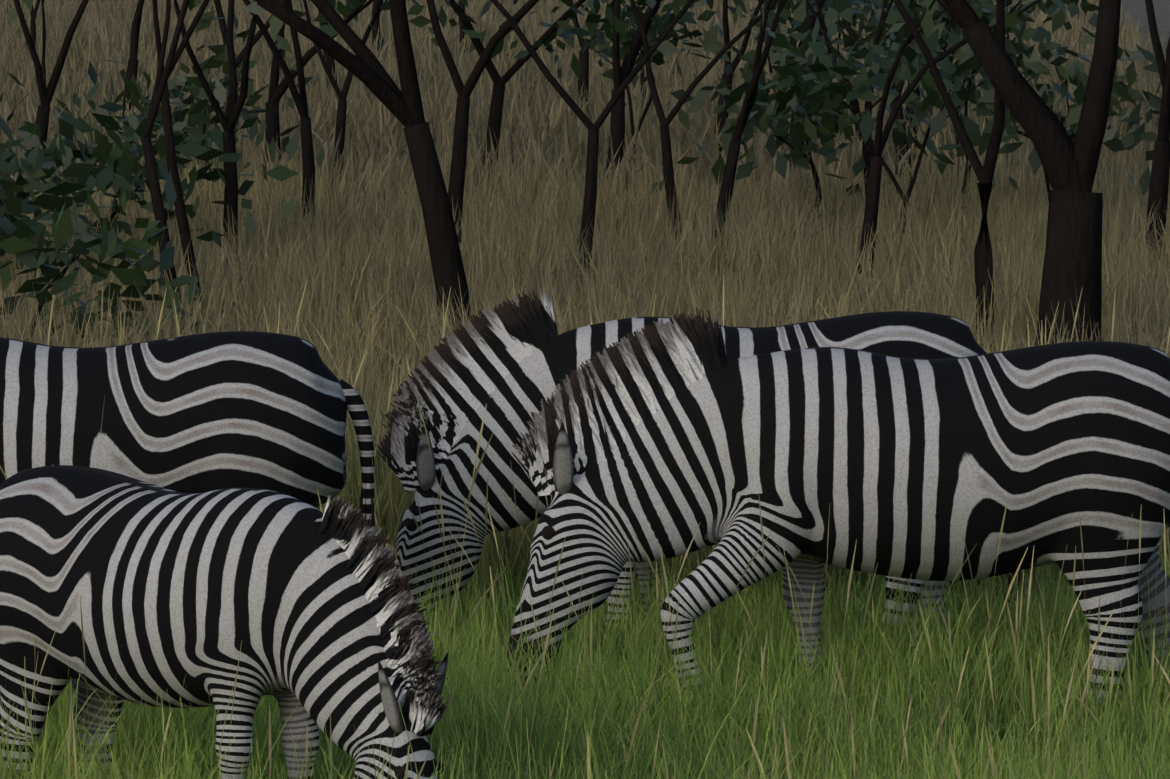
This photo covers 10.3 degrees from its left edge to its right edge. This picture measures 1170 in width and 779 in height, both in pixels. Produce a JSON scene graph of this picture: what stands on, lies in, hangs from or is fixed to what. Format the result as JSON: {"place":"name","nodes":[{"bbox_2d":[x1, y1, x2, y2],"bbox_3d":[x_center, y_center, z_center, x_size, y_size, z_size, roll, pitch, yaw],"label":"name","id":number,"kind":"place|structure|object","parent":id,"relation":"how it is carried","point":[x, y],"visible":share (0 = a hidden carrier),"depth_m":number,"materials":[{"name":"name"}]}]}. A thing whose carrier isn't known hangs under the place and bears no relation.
{"place":"outdoors","nodes":[
{"label":"outdoors","id":0,"kind":"place"},
{"bbox_2d":[0,130,1169,615],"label":"grass","id":1,"kind":"structure","parent":0,"point":[772,260],"depth_m":40.14,"materials":[{"name":"beige plant"}]},
{"bbox_2d":[0,0,1169,224],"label":"grass","id":2,"kind":"structure","parent":0,"point":[530,112],"depth_m":69.80,"materials":[{"name":"plant"}]},
{"bbox_2d":[0,487,1169,778],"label":"grass","id":3,"kind":"structure","parent":0,"point":[548,739],"depth_m":22.38,"materials":[{"name":"green plant"}]},
{"bbox_2d":[5,0,1169,774],"bbox_3d":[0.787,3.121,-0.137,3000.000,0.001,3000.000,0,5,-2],"label":"ground","id":4,"kind":"structure","parent":0,"point":[1161,14],"depth_m":140.14,"materials":[{"name":"soil"}]},
{"bbox_2d":[7,7,17,24],"bbox_3d":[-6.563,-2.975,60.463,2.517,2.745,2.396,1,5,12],"label":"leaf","id":5,"kind":"object","parent":4,"relation":"on","point":[12,15],"visible":0.8,"depth_m":60.52,"materials":[{"name":"green plant"}]},
{"bbox_2d":[22,0,32,10],"bbox_3d":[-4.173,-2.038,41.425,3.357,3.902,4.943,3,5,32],"label":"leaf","id":6,"kind":"object","parent":4,"relation":"on","point":[28,3],"visible":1,"depth_m":39.74,"materials":[{"name":"green plant"}]},
{"bbox_2d":[30,0,39,60],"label":"tree","id":7,"kind":"object","parent":4,"relation":"on","point":[33,12],"visible":0.42,"depth_m":83.44,"materials":[{"name":"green plant"}]},
{"bbox_2d":[41,0,55,88],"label":"tree","id":8,"kind":"object","parent":4,"relation":"on","point":[43,65],"visible":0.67,"depth_m":69.33,"materials":[{"name":"brown plant"}]},
{"bbox_2d":[13,0,88,169],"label":"tree","id":9,"kind":"object","parent":4,"relation":"on","point":[43,110],"visible":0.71,"depth_m":53.37,"materials":[{"name":"brown plant"}]},
{"bbox_2d":[0,72,134,305],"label":"bush","id":10,"kind":"object","parent":4,"relation":"on","point":[14,204],"visible":0.75,"depth_m":38.97,"materials":[{"name":"green plant"}]},
{"bbox_2d":[0,106,219,271],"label":"bush","id":11,"kind":"object","parent":4,"relation":"on","point":[77,170],"visible":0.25,"depth_m":40.50,"materials":[{"name":"green plant"}]},
{"bbox_2d":[122,0,143,132],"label":"tree","id":12,"kind":"object","parent":4,"relation":"on","point":[132,66],"visible":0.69,"depth_m":63.87,"materials":[{"name":"brown plant"}]},
{"bbox_2d":[0,153,294,347],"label":"bush","id":13,"kind":"object","parent":4,"relation":"on","point":[104,242],"visible":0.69,"depth_m":35.24,"materials":[{"name":"green plant"}]},
{"bbox_2d":[0,71,324,266],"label":"bush","id":14,"kind":"object","parent":4,"relation":"on","point":[105,151],"visible":0.67,"depth_m":43.28,"materials":[{"name":"green plant"}]},
{"bbox_2d":[141,0,188,315],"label":"tree","id":15,"kind":"object","parent":4,"relation":"on","point":[149,157],"visible":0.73,"depth_m":37.57,"materials":[{"name":"brown plant"}]},
{"bbox_2d":[43,13,315,197],"bbox_3d":[-3.368,-1.986,52.153,2.300,2.090,2.528,-2,5,-28],"label":"bush","id":16,"kind":"object","parent":4,"relation":"on","point":[218,60],"visible":0.42,"depth_m":51.91,"materials":[{"name":"green plant"}]},
{"bbox_2d":[152,0,209,330],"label":"tree","id":17,"kind":"object","parent":4,"relation":"on","point":[182,221],"visible":0.5,"depth_m":38.18,"materials":[{"name":"brown plant"}]},
{"bbox_2d":[0,331,375,531],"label":"zebra","id":18,"kind":"object","parent":4,"relation":"on","point":[202,412],"visible":0.56,"depth_m":23.93},
{"bbox_2d":[0,465,448,778],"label":"zebra","id":19,"kind":"object","parent":4,"relation":"on","point":[315,611],"visible":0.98,"depth_m":19.65},
{"bbox_2d":[174,0,364,260],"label":"tree","id":20,"kind":"object","parent":4,"relation":"on","point":[233,111],"visible":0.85,"depth_m":43.73,"materials":[{"name":"brown plant"}]},
{"bbox_2d":[243,0,314,244],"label":"tree","id":21,"kind":"object","parent":4,"relation":"on","point":[300,102],"visible":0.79,"depth_m":45.38,"materials":[{"name":"brown plant"}]},
{"bbox_2d":[277,0,285,79],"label":"tree","id":22,"kind":"object","parent":4,"relation":"on","point":[283,53],"visible":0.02,"depth_m":78.17,"materials":[{"name":"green plant"}]},
{"bbox_2d":[214,0,366,129],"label":"tree","id":23,"kind":"object","parent":4,"relation":"on","point":[223,29],"visible":0.25,"depth_m":63.36,"materials":[{"name":"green plant"}]},
{"bbox_2d":[318,0,336,88],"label":"tree","id":24,"kind":"object","parent":4,"relation":"on","point":[329,60],"visible":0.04,"depth_m":74.31,"materials":[{"name":"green plant"}]},
{"bbox_2d":[255,0,470,338],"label":"tree","id":25,"kind":"object","parent":4,"relation":"on","point":[404,106],"visible":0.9,"depth_m":35.49,"materials":[{"name":"brown plant"}]},
{"bbox_2d":[372,0,379,55],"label":"tree","id":26,"kind":"object","parent":4,"relation":"on","point":[376,24],"visible":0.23,"depth_m":89.25,"materials":[{"name":"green plant"}]},
{"bbox_2d":[265,0,517,183],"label":"tree","id":27,"kind":"object","parent":4,"relation":"on","point":[276,94],"visible":0.56,"depth_m":54.37,"materials":[{"name":"brown plant"}]},
{"bbox_2d":[293,0,491,190],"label":"tree","id":28,"kind":"object","parent":4,"relation":"on","point":[420,21],"visible":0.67,"depth_m":53.78,"materials":[{"name":"brown plant"}]},
{"bbox_2d":[458,1,468,56],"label":"tree","id":29,"kind":"object","parent":4,"relation":"on","point":[461,25],"visible":0.15,"depth_m":91.38,"materials":[{"name":"brown plant"}]},
{"bbox_2d":[426,0,538,252],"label":"tree","id":30,"kind":"object","parent":4,"relation":"on","point":[457,170],"visible":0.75,"depth_m":43.60,"materials":[{"name":"brown plant"}]},
{"bbox_2d":[449,0,585,185],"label":"tree","id":31,"kind":"object","parent":4,"relation":"on","point":[496,109],"visible":0.52,"depth_m":55.55,"materials":[{"name":"brown plant"}]},
{"bbox_2d":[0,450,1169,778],"bbox_3d":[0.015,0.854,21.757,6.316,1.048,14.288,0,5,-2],"label":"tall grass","id":32,"kind":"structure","parent":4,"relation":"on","point":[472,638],"depth_m":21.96,"materials":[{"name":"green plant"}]},
{"bbox_2d":[0,345,1169,778],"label":"grass stalks","id":33,"kind":"object","parent":4,"relation":"on","point":[788,745],"depth_m":21.04,"materials":[{"name":"green plant"}]},
{"bbox_2d":[0,272,1169,658],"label":"grass stalks","id":34,"kind":"object","parent":4,"relation":"on","point":[492,434],"depth_m":29.06,"materials":[{"name":"beige plant"}]},
{"bbox_2d":[568,0,613,113],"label":"tree","id":35,"kind":"object","parent":4,"relation":"on","point":[584,61],"visible":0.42,"depth_m":69.56,"materials":[{"name":"brown plant"}]},
{"bbox_2d":[469,0,766,189],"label":"tree","id":36,"kind":"object","parent":4,"relation":"on","point":[565,30],"visible":0.75,"depth_m":55.61,"materials":[{"name":"green plant"}]},
{"bbox_2d":[606,0,661,184],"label":"tree","id":37,"kind":"object","parent":4,"relation":"on","point":[621,73],"visible":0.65,"depth_m":54.58,"materials":[{"name":"brown plant"}]},
{"bbox_2d":[582,0,763,157],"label":"tree","id":38,"kind":"object","parent":4,"relation":"on","point":[729,77],"visible":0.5,"depth_m":61.43,"materials":[{"name":"brown plant"}]},
{"bbox_2d":[640,0,746,104],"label":"tree","id":39,"kind":"object","parent":4,"relation":"on","point":[710,4],"visible":0.19,"depth_m":71.45,"materials":[{"name":"green plant"}]},
{"bbox_2d":[376,288,1028,651],"bbox_3d":[0.456,0.351,25.327,2.555,1.507,0.739,0,5,-2],"label":"zebra","id":40,"kind":"object","parent":4,"relation":"on","point":[510,364],"visible":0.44,"depth_m":25.21},
{"bbox_2d":[630,0,778,241],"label":"tree","id":41,"kind":"object","parent":4,"relation":"on","point":[668,174],"visible":0.52,"depth_m":45.55,"materials":[{"name":"brown plant"}]},
{"bbox_2d":[491,0,938,301],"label":"tree","id":42,"kind":"object","parent":4,"relation":"on","point":[590,193],"visible":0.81,"depth_m":40.76,"materials":[{"name":"brown plant"}]},
{"bbox_2d":[659,0,889,108],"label":"tree","id":43,"kind":"object","parent":4,"relation":"on","point":[787,6],"visible":0.31,"depth_m":62.58,"materials":[{"name":"green plant"}]},
{"bbox_2d":[709,0,850,279],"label":"tree","id":44,"kind":"object","parent":4,"relation":"on","point":[729,174],"visible":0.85,"depth_m":44.35,"materials":[{"name":"brown plant"}]},
{"bbox_2d":[646,0,914,209],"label":"tree","id":45,"kind":"object","parent":4,"relation":"on","point":[892,14],"visible":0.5,"depth_m":47.89,"materials":[{"name":"brown plant"}]},
{"bbox_2d":[650,0,919,237],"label":"tree","id":46,"kind":"object","parent":4,"relation":"on","point":[759,119],"visible":0.56,"depth_m":47.21,"materials":[{"name":"green plant"}]},
{"bbox_2d":[803,0,814,80],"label":"tree","id":47,"kind":"object","parent":4,"relation":"on","point":[805,19],"visible":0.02,"depth_m":73.80,"materials":[{"name":"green plant"}]},
{"bbox_2d":[788,0,833,180],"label":"tree","id":48,"kind":"object","parent":4,"relation":"on","point":[813,20],"visible":0.08,"depth_m":56.39,"materials":[{"name":"brown plant"}]},
{"bbox_2d":[806,9,825,112],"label":"tree","id":49,"kind":"object","parent":4,"relation":"on","point":[808,16],"visible":0.06,"depth_m":67.66,"materials":[{"name":"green plant"}]},
{"bbox_2d":[507,307,1169,716],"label":"zebra","id":50,"kind":"object","parent":4,"relation":"on","point":[663,437],"visible":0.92,"depth_m":23.14},
{"bbox_2d":[842,0,914,195],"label":"tree","id":51,"kind":"object","parent":4,"relation":"on","point":[898,87],"visible":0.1,"depth_m":54.61,"materials":[{"name":"brown plant"}]},
{"bbox_2d":[781,0,1021,149],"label":"tree","id":52,"kind":"object","parent":4,"relation":"on","point":[785,13],"visible":0.12,"depth_m":59.92,"materials":[{"name":"green plant"}]},
{"bbox_2d":[905,12,923,148],"bbox_3d":[2.699,-3.891,59.645,3.104,4.714,3.547,-4,6,-39],"label":"tree","id":53,"kind":"object","parent":4,"relation":"on","point":[917,92],"visible":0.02,"depth_m":60.95,"materials":[{"name":"brown plant"}]},
{"bbox_2d":[762,0,1097,290],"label":"tree","id":54,"kind":"object","parent":4,"relation":"on","point":[926,21],"visible":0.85,"depth_m":41.60,"materials":[{"name":"brown plant"}]},
{"bbox_2d":[722,0,1142,233],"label":"tree","id":55,"kind":"object","parent":4,"relation":"on","point":[832,94],"visible":0.83,"depth_m":45.64,"materials":[{"name":"green plant"}]},
{"bbox_2d":[893,0,1004,350],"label":"tree","id":56,"kind":"object","parent":4,"relation":"on","point":[984,173],"visible":0.71,"depth_m":35.69,"materials":[{"name":"brown plant"}]},
{"bbox_2d":[814,0,1084,208],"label":"tree","id":57,"kind":"object","parent":4,"relation":"on","point":[986,12],"visible":0.44,"depth_m":49.10,"materials":[{"name":"green plant"}]},
{"bbox_2d":[815,0,1090,149],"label":"tree","id":58,"kind":"object","parent":4,"relation":"on","point":[1051,46],"visible":0.08,"depth_m":51.30,"materials":[{"name":"green plant"}]},
{"bbox_2d":[870,0,1098,169],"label":"tree","id":59,"kind":"object","parent":4,"relation":"on","point":[1085,5],"visible":0.08,"depth_m":57.71,"materials":[{"name":"green plant"}]},
{"bbox_2d":[936,0,1120,345],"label":"tree","id":60,"kind":"object","parent":4,"relation":"on","point":[1073,255],"visible":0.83,"depth_m":32.65,"materials":[{"name":"brown plant"}]},
{"bbox_2d":[922,7,1169,200],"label":"tree","id":61,"kind":"object","parent":4,"relation":"on","point":[1075,75],"visible":0.46,"depth_m":45.43,"materials":[{"name":"green plant"}]},
{"bbox_2d":[1145,0,1169,261],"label":"tree","id":62,"kind":"object","parent":4,"relation":"on","point":[1159,182],"visible":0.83,"depth_m":43.74,"materials":[{"name":"brown plant"}]}
]}

